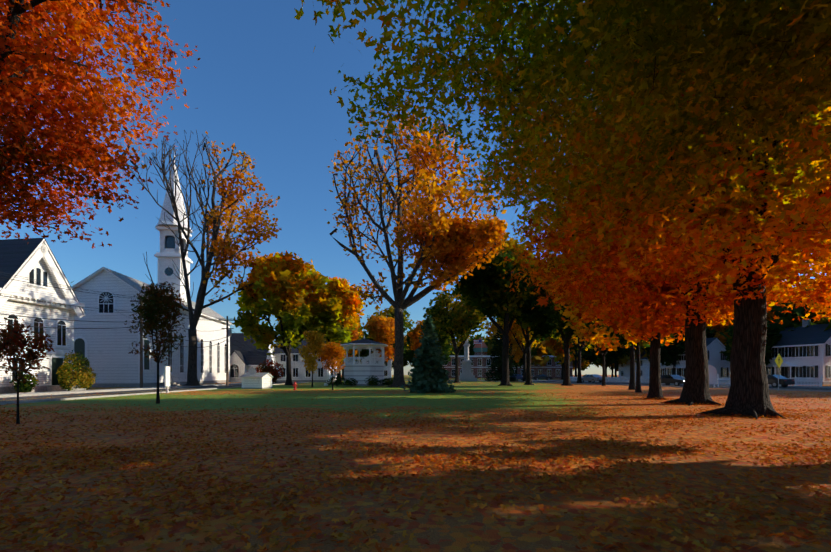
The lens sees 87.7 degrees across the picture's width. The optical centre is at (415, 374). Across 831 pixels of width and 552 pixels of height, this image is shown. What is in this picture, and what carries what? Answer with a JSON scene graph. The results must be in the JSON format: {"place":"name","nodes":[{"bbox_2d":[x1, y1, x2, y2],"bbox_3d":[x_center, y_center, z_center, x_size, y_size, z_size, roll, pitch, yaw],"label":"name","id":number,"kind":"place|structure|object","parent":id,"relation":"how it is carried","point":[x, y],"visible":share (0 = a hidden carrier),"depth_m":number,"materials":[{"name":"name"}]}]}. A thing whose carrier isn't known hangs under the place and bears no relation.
{"place":"outdoors","nodes":[
{"label":"outdoors","id":0,"kind":"place"},
{"bbox_2d":[0,0,199,248],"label":"maple tree","id":1,"kind":"object","parent":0,"point":[79,146],"depth_m":15.23,"materials":[{"name":"orange plant"}]},
{"bbox_2d":[0,383,240,395],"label":"sidewalk","id":2,"kind":"structure","parent":0,"point":[97,390],"depth_m":36.25,"materials":[{"name":"concrete"}]},
{"bbox_2d":[0,382,296,401],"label":"road","id":3,"kind":"structure","parent":0,"point":[13,399],"depth_m":32.76,"materials":[{"name":"grey asphalt"}]},
{"bbox_2d":[0,379,341,404],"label":"sidewalk","id":4,"kind":"structure","parent":3,"relation":"on","point":[31,401],"depth_m":30.69,"materials":[{"name":"concrete"}]},
{"bbox_2d":[219,316,235,385],"bbox_3d":[-24.411,-3.039,56.144,2.300,9.000,0.440,0,0,-4],"label":"utility pole","id":5,"kind":"object","parent":3,"relation":"on","point":[228,331],"visible":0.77,"depth_m":56.04,"materials":[{"name":"brown wood"}]},
{"bbox_2d":[0,272,276,357],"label":"power lines","id":6,"kind":"object","parent":5,"relation":"attached to","point":[108,309],"visible":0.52,"depth_m":37.77,"materials":[{"name":"black rubber"}]},
{"bbox_2d":[72,148,233,386],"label":"church","id":7,"kind":"structure","parent":0,"point":[113,363],"depth_m":49.56,"materials":[{"name":"white wood"}]},
{"bbox_2d":[230,333,274,381],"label":"parish house","id":8,"kind":"structure","parent":0,"point":[242,361],"depth_m":80.55,"materials":[{"name":"white wood"}]},
{"bbox_2d":[0,0,825,374],"label":"sky","id":9,"kind":"structure","parent":0,"point":[258,84],"materials":[{"name":"blue"}]},
{"bbox_2d":[0,375,830,551],"bbox_3d":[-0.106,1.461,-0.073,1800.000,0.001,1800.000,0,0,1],"label":"ground","id":10,"kind":"structure","parent":0,"point":[453,531],"depth_m":6.71,"materials":[{"name":"green plant"}]},
{"bbox_2d":[9,371,38,392],"bbox_3d":[-29.370,0.575,32.509,1.763,1.791,1.611,0,0,1],"label":"shrub","id":11,"kind":"object","parent":10,"relation":"on","point":[28,386],"depth_m":32.37,"materials":[{"name":"green plant"}]},
{"bbox_2d":[0,317,54,423],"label":"tree sapling","id":12,"kind":"object","parent":10,"relation":"on","point":[20,342],"depth_m":12.70,"materials":[{"name":"red plant"}]},
{"bbox_2d":[0,238,85,393],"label":"hall","id":13,"kind":"structure","parent":10,"relation":"on","point":[33,258],"depth_m":34.73,"materials":[{"name":"white wood"}]},
{"bbox_2d":[56,362,81,390],"bbox_3d":[-28.300,0.211,35.385,1.725,2.511,1.617,0,0,1],"label":"shrub","id":14,"kind":"object","parent":10,"relation":"on","point":[63,381],"depth_m":35.16,"materials":[{"name":"green plant"}]},
{"bbox_2d":[61,349,91,389],"bbox_3d":[-28.805,-0.339,36.589,2.213,3.615,2.079,0,0,1],"label":"shrub","id":15,"kind":"object","parent":10,"relation":"on","point":[84,362],"depth_m":36.58,"materials":[{"name":"green plant"}]},
{"bbox_2d":[79,367,96,388],"bbox_3d":[-28.910,0.393,37.769,1.652,2.151,1.573,0,0,1],"label":"shrub","id":16,"kind":"object","parent":10,"relation":"on","point":[93,375],"depth_m":37.94,"materials":[{"name":"green plant"}]},
{"bbox_2d":[130,296,149,387],"bbox_3d":[-27.819,-3.239,43.934,2.300,9.400,0.320,0,0,-4],"label":"utility pole","id":17,"kind":"object","parent":10,"relation":"on","point":[141,361],"visible":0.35,"depth_m":43.83,"materials":[{"name":"brown wood"}]},
{"bbox_2d":[124,281,187,403],"bbox_3d":[-12.854,-1.587,21.561,2.890,6.095,3.181,0,0,1],"label":"young tree","id":18,"kind":"object","parent":10,"relation":"on","point":[163,316],"depth_m":21.26,"materials":[{"name":"green plant"}]},
{"bbox_2d":[164,366,169,392],"bbox_3d":[-19.210,0.423,33.497,0.120,2.075,0.800,0,0,-7],"label":"sign","id":19,"kind":"object","parent":10,"relation":"on","point":[166,376],"visible":1,"depth_m":33.42,"materials":[{"name":"white"}]},
{"bbox_2d":[130,130,281,385],"bbox_3d":[-24.388,-13.510,52.944,16.377,30.090,16.839,0,0,1],"label":"tree","id":20,"kind":"object","parent":10,"relation":"on","point":[192,379],"depth_m":51.64,"materials":[{"name":"orange plant"}]},
{"bbox_2d":[248,366,256,373],"bbox_3d":[-16.527,0.321,43.797,1.061,2.280,0.064,0,0,16],"label":"road sign back","id":21,"kind":"object","parent":10,"relation":"on","point":[252,370],"visible":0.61,"depth_m":43.80,"materials":[{"name":"silver metal"}]},
{"bbox_2d":[240,373,273,388],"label":"shed","id":22,"kind":"structure","parent":10,"relation":"on","point":[257,381],"depth_m":43.42,"materials":[{"name":"white wood"}]},
{"bbox_2d":[256,359,283,382],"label":"japanese maple","id":23,"kind":"object","parent":10,"relation":"on","point":[268,368],"depth_m":69.77,"materials":[{"name":"red plant"}]},
{"bbox_2d":[232,251,329,384],"bbox_3d":[-17.482,-7.398,58.249,13.090,17.843,13.951,0,0,1],"label":"green tree","id":24,"kind":"object","parent":10,"relation":"on","point":[300,282],"depth_m":55.44,"materials":[{"name":"green plant"}]},
{"bbox_2d":[273,339,336,381],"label":"house","id":25,"kind":"structure","parent":10,"relation":"on","point":[300,372],"depth_m":78.75,"materials":[{"name":"white wood"}]},
{"bbox_2d":[299,330,325,386],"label":"tree","id":26,"kind":"object","parent":10,"relation":"on","point":[315,339],"depth_m":49.64,"materials":[{"name":"plant"}]},
{"bbox_2d":[318,341,346,389],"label":"tree","id":27,"kind":"object","parent":10,"relation":"on","point":[323,355],"depth_m":39.73,"materials":[{"name":"orange plant"}]},
{"bbox_2d":[299,277,369,382],"bbox_3d":[-12.286,-6.418,63.975,10.219,15.879,12.172,0,0,1],"label":"green tree","id":28,"kind":"object","parent":10,"relation":"on","point":[330,316],"depth_m":60.62,"materials":[{"name":"plant"}]},
{"bbox_2d":[326,375,345,385],"bbox_3d":[-9.675,0.783,53.740,2.655,1.387,2.487,0,0,1],"label":"shrub","id":29,"kind":"object","parent":10,"relation":"on","point":[336,381],"depth_m":53.65,"materials":[{"name":"plant"}]},
{"bbox_2d":[341,316,361,378],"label":"tree","id":30,"kind":"object","parent":10,"relation":"on","point":[355,335],"depth_m":112.10,"materials":[{"name":"orange plant"}]},
{"bbox_2d":[345,378,357,385],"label":"shrub","id":31,"kind":"object","parent":10,"relation":"on","point":[347,382],"depth_m":52.12,"materials":[{"name":"green plant"}]},
{"bbox_2d":[341,319,363,378],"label":"tree","id":32,"kind":"object","parent":10,"relation":"on","point":[360,329],"depth_m":118.81,"materials":[{"name":"orange plant"}]},
{"bbox_2d":[324,335,387,385],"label":"bandstand","id":33,"kind":"structure","parent":10,"relation":"on","point":[360,373],"depth_m":53.61,"materials":[{"name":"white wood"}]},
{"bbox_2d":[364,375,378,385],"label":"shrub","id":34,"kind":"object","parent":10,"relation":"on","point":[371,382],"depth_m":52.29,"materials":[{"name":"green plant"}]},
{"bbox_2d":[361,350,392,378],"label":"house","id":35,"kind":"structure","parent":10,"relation":"on","point":[387,370],"depth_m":124.20,"materials":[{"name":"white wood"}]},
{"bbox_2d":[362,314,404,361],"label":"tree","id":36,"kind":"object","parent":10,"relation":"on","point":[379,328],"depth_m":122.86,"materials":[{"name":"orange plant"}]},
{"bbox_2d":[378,377,392,385],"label":"shrub","id":37,"kind":"object","parent":10,"relation":"on","point":[383,381],"depth_m":53.64,"materials":[{"name":"green plant"}]},
{"bbox_2d":[367,305,414,358],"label":"tree","id":38,"kind":"object","parent":10,"relation":"on","point":[390,311],"depth_m":129.45,"materials":[{"name":"green plant"}]},
{"bbox_2d":[407,320,422,357],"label":"tree","id":39,"kind":"object","parent":10,"relation":"on","point":[414,334],"depth_m":135.66,"materials":[{"name":"orange plant"}]},
{"bbox_2d":[0,386,830,551],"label":"fallen leaves","id":40,"kind":"object","parent":10,"relation":"on","point":[42,543],"visible":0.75,"depth_m":5.96,"materials":[{"name":"orange plant"}]},
{"bbox_2d":[324,104,507,386],"bbox_3d":[-0.335,-14.056,49.178,21.539,31.188,20.238,0,0,1],"label":"tall tree","id":41,"kind":"object","parent":10,"relation":"on","point":[453,231],"depth_m":47.25,"materials":[{"name":"orange plant"}]},
{"bbox_2d":[400,314,457,392],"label":"blue spruce","id":42,"kind":"object","parent":10,"relation":"on","point":[428,372],"visible":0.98,"depth_m":34.30,"materials":[{"name":"plant"}]},
{"bbox_2d":[418,320,454,376],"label":"tree","id":43,"kind":"object","parent":10,"relation":"on","point":[443,342],"depth_m":117.01,"materials":[{"name":"green plant"}]},
{"bbox_2d":[423,286,490,382],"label":"tree","id":44,"kind":"object","parent":10,"relation":"on","point":[461,313],"depth_m":73.00,"materials":[{"name":"green plant"}]},
{"bbox_2d":[459,339,476,380],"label":"soldiers monument","id":45,"kind":"object","parent":10,"relation":"on","point":[466,374],"visible":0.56,"depth_m":93.88,"materials":[{"name":"stone"}]},
{"bbox_2d":[474,338,481,343],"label":"flag","id":46,"kind":"object","parent":10,"relation":"on","point":[477,341],"visible":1,"depth_m":92.82,"materials":[{"name":"multicoloured fabric"}]},
{"bbox_2d":[452,238,544,385],"bbox_3d":[11.322,-8.185,56.380,12.909,19.433,10.918,0,0,1],"label":"tree","id":47,"kind":"object","parent":10,"relation":"on","point":[487,304],"depth_m":55.33,"materials":[{"name":"green plant"}]},
{"bbox_2d":[455,237,545,319],"bbox_3d":[11.423,-12.511,56.663,13.211,11.772,11.222,0,0,1],"label":"tree foliage","id":48,"kind":"object","parent":47,"relation":"attached to","point":[480,275],"visible":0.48,"depth_m":55.14,"materials":[{"name":"plant"}]},
{"bbox_2d":[484,324,517,381],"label":"spruce","id":49,"kind":"object","parent":10,"relation":"on","point":[496,361],"depth_m":83.22,"materials":[{"name":"green plant"}]},
{"bbox_2d":[442,337,572,377],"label":"brick block","id":50,"kind":"structure","parent":10,"relation":"on","point":[550,368],"depth_m":149.66,"materials":[{"name":"red brick"}]},
{"bbox_2d":[482,319,532,372],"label":"tree","id":51,"kind":"object","parent":10,"relation":"on","point":[494,329],"depth_m":111.56,"materials":[{"name":"plant"}]},
{"bbox_2d":[497,318,540,381],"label":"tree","id":52,"kind":"object","parent":10,"relation":"on","point":[518,332],"depth_m":81.35,"materials":[{"name":"plant"}]},
{"bbox_2d":[512,337,536,372],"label":"tree","id":53,"kind":"object","parent":10,"relation":"on","point":[520,364],"depth_m":126.68,"materials":[{"name":"plant"}]},
{"bbox_2d":[513,277,559,384],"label":"tree","id":54,"kind":"object","parent":10,"relation":"on","point":[540,309],"depth_m":58.12,"materials":[{"name":"plant"}]},
{"bbox_2d":[274,283,830,372],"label":"distant trees","id":55,"kind":"object","parent":10,"relation":"on","point":[786,318],"visible":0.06,"depth_m":146.38,"materials":[{"name":"green plant"}]},
{"bbox_2d":[545,333,577,378],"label":"tree","id":56,"kind":"object","parent":10,"relation":"on","point":[551,344],"depth_m":120.64,"materials":[{"name":"plant"}]},
{"bbox_2d":[540,258,597,385],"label":"tree","id":57,"kind":"object","parent":10,"relation":"on","point":[557,316],"depth_m":55.27,"materials":[{"name":"brown plant"}]},
{"bbox_2d":[550,329,590,376],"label":"tree","id":58,"kind":"object","parent":10,"relation":"on","point":[570,342],"depth_m":112.60,"materials":[{"name":"plant"}]},
{"bbox_2d":[551,330,598,382],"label":"tree","id":59,"kind":"object","parent":10,"relation":"on","point":[579,379],"depth_m":68.57,"materials":[{"name":"brown plant"}]},
{"bbox_2d":[570,316,618,385],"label":"tree","id":60,"kind":"object","parent":10,"relation":"on","point":[585,334],"depth_m":52.48,"materials":[{"name":"orange plant"}]},
{"bbox_2d":[581,344,629,365],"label":"tree foliage","id":61,"kind":"object","parent":10,"relation":"on","point":[600,357],"visible":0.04,"depth_m":92.71,"materials":[{"name":"plant"}]},
{"bbox_2d":[581,338,629,380],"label":"tree","id":62,"kind":"object","parent":10,"relation":"on","point":[623,351],"depth_m":91.43,"materials":[{"name":"orange plant"}]},
{"bbox_2d":[614,352,620,378],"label":"tree","id":63,"kind":"object","parent":10,"relation":"on","point":[615,376],"depth_m":129.89,"materials":[{"name":"brown plant"}]},
{"bbox_2d":[590,328,646,389],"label":"tree","id":64,"kind":"object","parent":10,"relation":"on","point":[607,341],"depth_m":42.52,"materials":[{"name":"orange plant"}]},
{"bbox_2d":[578,309,683,392],"bbox_3d":[17.622,-4.260,34.847,8.141,11.442,8.878,0,0,1],"label":"tree","id":65,"kind":"object","parent":10,"relation":"on","point":[622,339],"depth_m":34.73,"materials":[{"name":"orange plant"}]},
{"bbox_2d":[619,350,649,378],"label":"house","id":66,"kind":"structure","parent":10,"relation":"on","point":[624,370],"depth_m":127.01,"materials":[{"name":"white wood"}]},
{"bbox_2d":[451,0,830,418],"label":"maple tree","id":67,"kind":"object","parent":10,"relation":"on","point":[783,216],"depth_m":13.62,"materials":[{"name":"orange plant"}]},
{"bbox_2d":[535,144,782,399],"bbox_3d":[13.893,-5.934,25.378,13.280,14.907,13.590,0,0,1],"label":"maple tree","id":68,"kind":"object","parent":10,"relation":"on","point":[666,332],"depth_m":24.61,"materials":[{"name":"orange plant"}]},
{"bbox_2d":[505,4,830,405],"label":"maple tree","id":69,"kind":"object","parent":10,"relation":"on","point":[766,192],"depth_m":20.84,"materials":[{"name":"orange plant"}]},
{"bbox_2d":[660,337,729,381],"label":"house","id":70,"kind":"structure","parent":10,"relation":"on","point":[715,346],"depth_m":78.05,"materials":[{"name":"white wood"}]},
{"bbox_2d":[570,376,821,386],"bbox_3d":[37.486,0.861,66.991,0.120,1.200,42.060,0,0,-18],"label":"picket fence","id":71,"kind":"object","parent":10,"relation":"on","point":[796,379],"visible":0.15,"depth_m":56.55,"materials":[{"name":"white wood"}]},
{"bbox_2d":[706,326,718,338],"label":"tree","id":72,"kind":"object","parent":10,"relation":"on","point":[713,332],"visible":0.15,"depth_m":107.11,"materials":[{"name":"plant"}]},
{"bbox_2d":[720,321,780,365],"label":"tree","id":73,"kind":"object","parent":10,"relation":"on","point":[773,326],"visible":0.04,"depth_m":65.70,"materials":[{"name":"plant"}]},
{"bbox_2d":[775,354,782,390],"bbox_3d":[32.022,-0.200,38.169,1.344,3.322,0.069,0,0,-25],"label":"pedestrian sign","id":74,"kind":"object","parent":10,"relation":"on","point":[778,360],"visible":1,"depth_m":38.15,"materials":[{"name":"yellow metal"}]},
{"bbox_2d":[767,278,827,320],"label":"tree","id":75,"kind":"object","parent":10,"relation":"on","point":[774,315],"visible":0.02,"depth_m":77.76,"materials":[{"name":"plant"}]},
{"bbox_2d":[766,319,830,384],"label":"house","id":76,"kind":"structure","parent":10,"relation":"on","point":[803,351],"depth_m":62.76,"materials":[{"name":"white wood"}]},
{"bbox_2d":[514,271,560,340],"bbox_3d":[16.274,-9.565,59.827,10.050,10.036,10.381,0,0,1],"label":"tree foliage","id":77,"kind":"object","parent":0,"point":[539,318],"visible":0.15,"depth_m":57.05,"materials":[{"name":"plant"}]},
{"bbox_2d":[294,0,830,217],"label":"overhead tree","id":78,"kind":"object","parent":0,"point":[629,78],"depth_m":9.37,"materials":[{"name":"green plant"}]},
{"bbox_2d":[547,155,729,344],"bbox_3d":[13.819,-7.547,25.568,12.221,11.231,12.348,0,0,1],"label":"tree foliage","id":79,"kind":"object","parent":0,"point":[615,327],"visible":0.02,"depth_m":24.31,"materials":[{"name":"orange plant"}]},
{"bbox_2d":[642,329,684,365],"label":"tree","id":80,"kind":"object","parent":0,"point":[683,345],"visible":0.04,"depth_m":79.09,"materials":[{"name":"orange plant"}]},
{"bbox_2d":[532,381,830,389],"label":"road","id":81,"kind":"structure","parent":0,"point":[798,388],"depth_m":51.47,"materials":[{"name":"grey asphalt"}]},
{"bbox_2d":[581,375,601,382],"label":"parked car","id":82,"kind":"object","parent":81,"relation":"on","point":[592,378],"visible":0.83,"depth_m":75.34,"materials":[{"name":"grey paint"}]},
{"bbox_2d":[484,380,830,391],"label":"sidewalk","id":83,"kind":"structure","parent":81,"relation":"on","point":[683,384],"depth_m":50.22,"materials":[{"name":"concrete"}]},
{"bbox_2d":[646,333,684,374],"bbox_3d":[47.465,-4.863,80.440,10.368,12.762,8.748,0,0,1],"label":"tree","id":84,"kind":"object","parent":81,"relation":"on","point":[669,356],"depth_m":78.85,"materials":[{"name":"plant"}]},
{"bbox_2d":[661,375,684,385],"bbox_3d":[32.486,0.757,54.810,1.780,1.392,4.660,0,0,-18],"label":"oncoming car","id":85,"kind":"object","parent":81,"relation":"on","point":[677,380],"visible":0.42,"depth_m":54.08,"materials":[{"name":"black paint"}]},
{"bbox_2d":[708,365,718,386],"bbox_3d":[31.410,0.211,46.312,1.775,2.500,0.140,0,0,21],"label":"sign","id":86,"kind":"object","parent":81,"relation":"on","point":[712,375],"visible":0.35,"depth_m":46.11,"materials":[{"name":"white"}]},
{"bbox_2d":[706,312,733,344],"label":"tree","id":87,"kind":"object","parent":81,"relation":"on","point":[718,329],"depth_m":93.81,"materials":[{"name":"orange plant"}]},
{"bbox_2d":[767,375,794,386],"bbox_3d":[40.173,0.757,49.470,1.780,1.392,4.660,0,0,-18],"label":"car","id":88,"kind":"object","parent":81,"relation":"on","point":[783,381],"visible":0.42,"depth_m":47.86,"materials":[{"name":"black paint"}]},
{"bbox_2d":[541,380,822,386],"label":"sidewalk","id":89,"kind":"structure","parent":0,"point":[715,384],"depth_m":56.62,"materials":[{"name":"concrete"}]},
{"bbox_2d":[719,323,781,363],"bbox_3d":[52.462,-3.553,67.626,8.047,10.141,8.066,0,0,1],"label":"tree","id":90,"kind":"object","parent":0,"point":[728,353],"visible":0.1,"depth_m":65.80,"materials":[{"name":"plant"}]},
{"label":"road","id":91,"kind":"structure","parent":0,"visible":0},
{"bbox_2d":[509,374,522,379],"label":"car","id":92,"kind":"object","parent":91,"relation":"on","point":[518,376],"visible":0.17,"depth_m":102.86,"materials":[{"name":"blue paint"}]},
{"bbox_2d":[385,380,647,380],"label":"road kerb","id":93,"kind":"structure","parent":91,"relation":"on","point":[521,380],"depth_m":96.51,"materials":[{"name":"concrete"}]},
{"bbox_2d":[532,375,552,379],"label":"car","id":94,"kind":"object","parent":91,"relation":"on","point":[537,377],"visible":0.94,"depth_m":102.81,"materials":[{"name":"black paint"}]}
]}

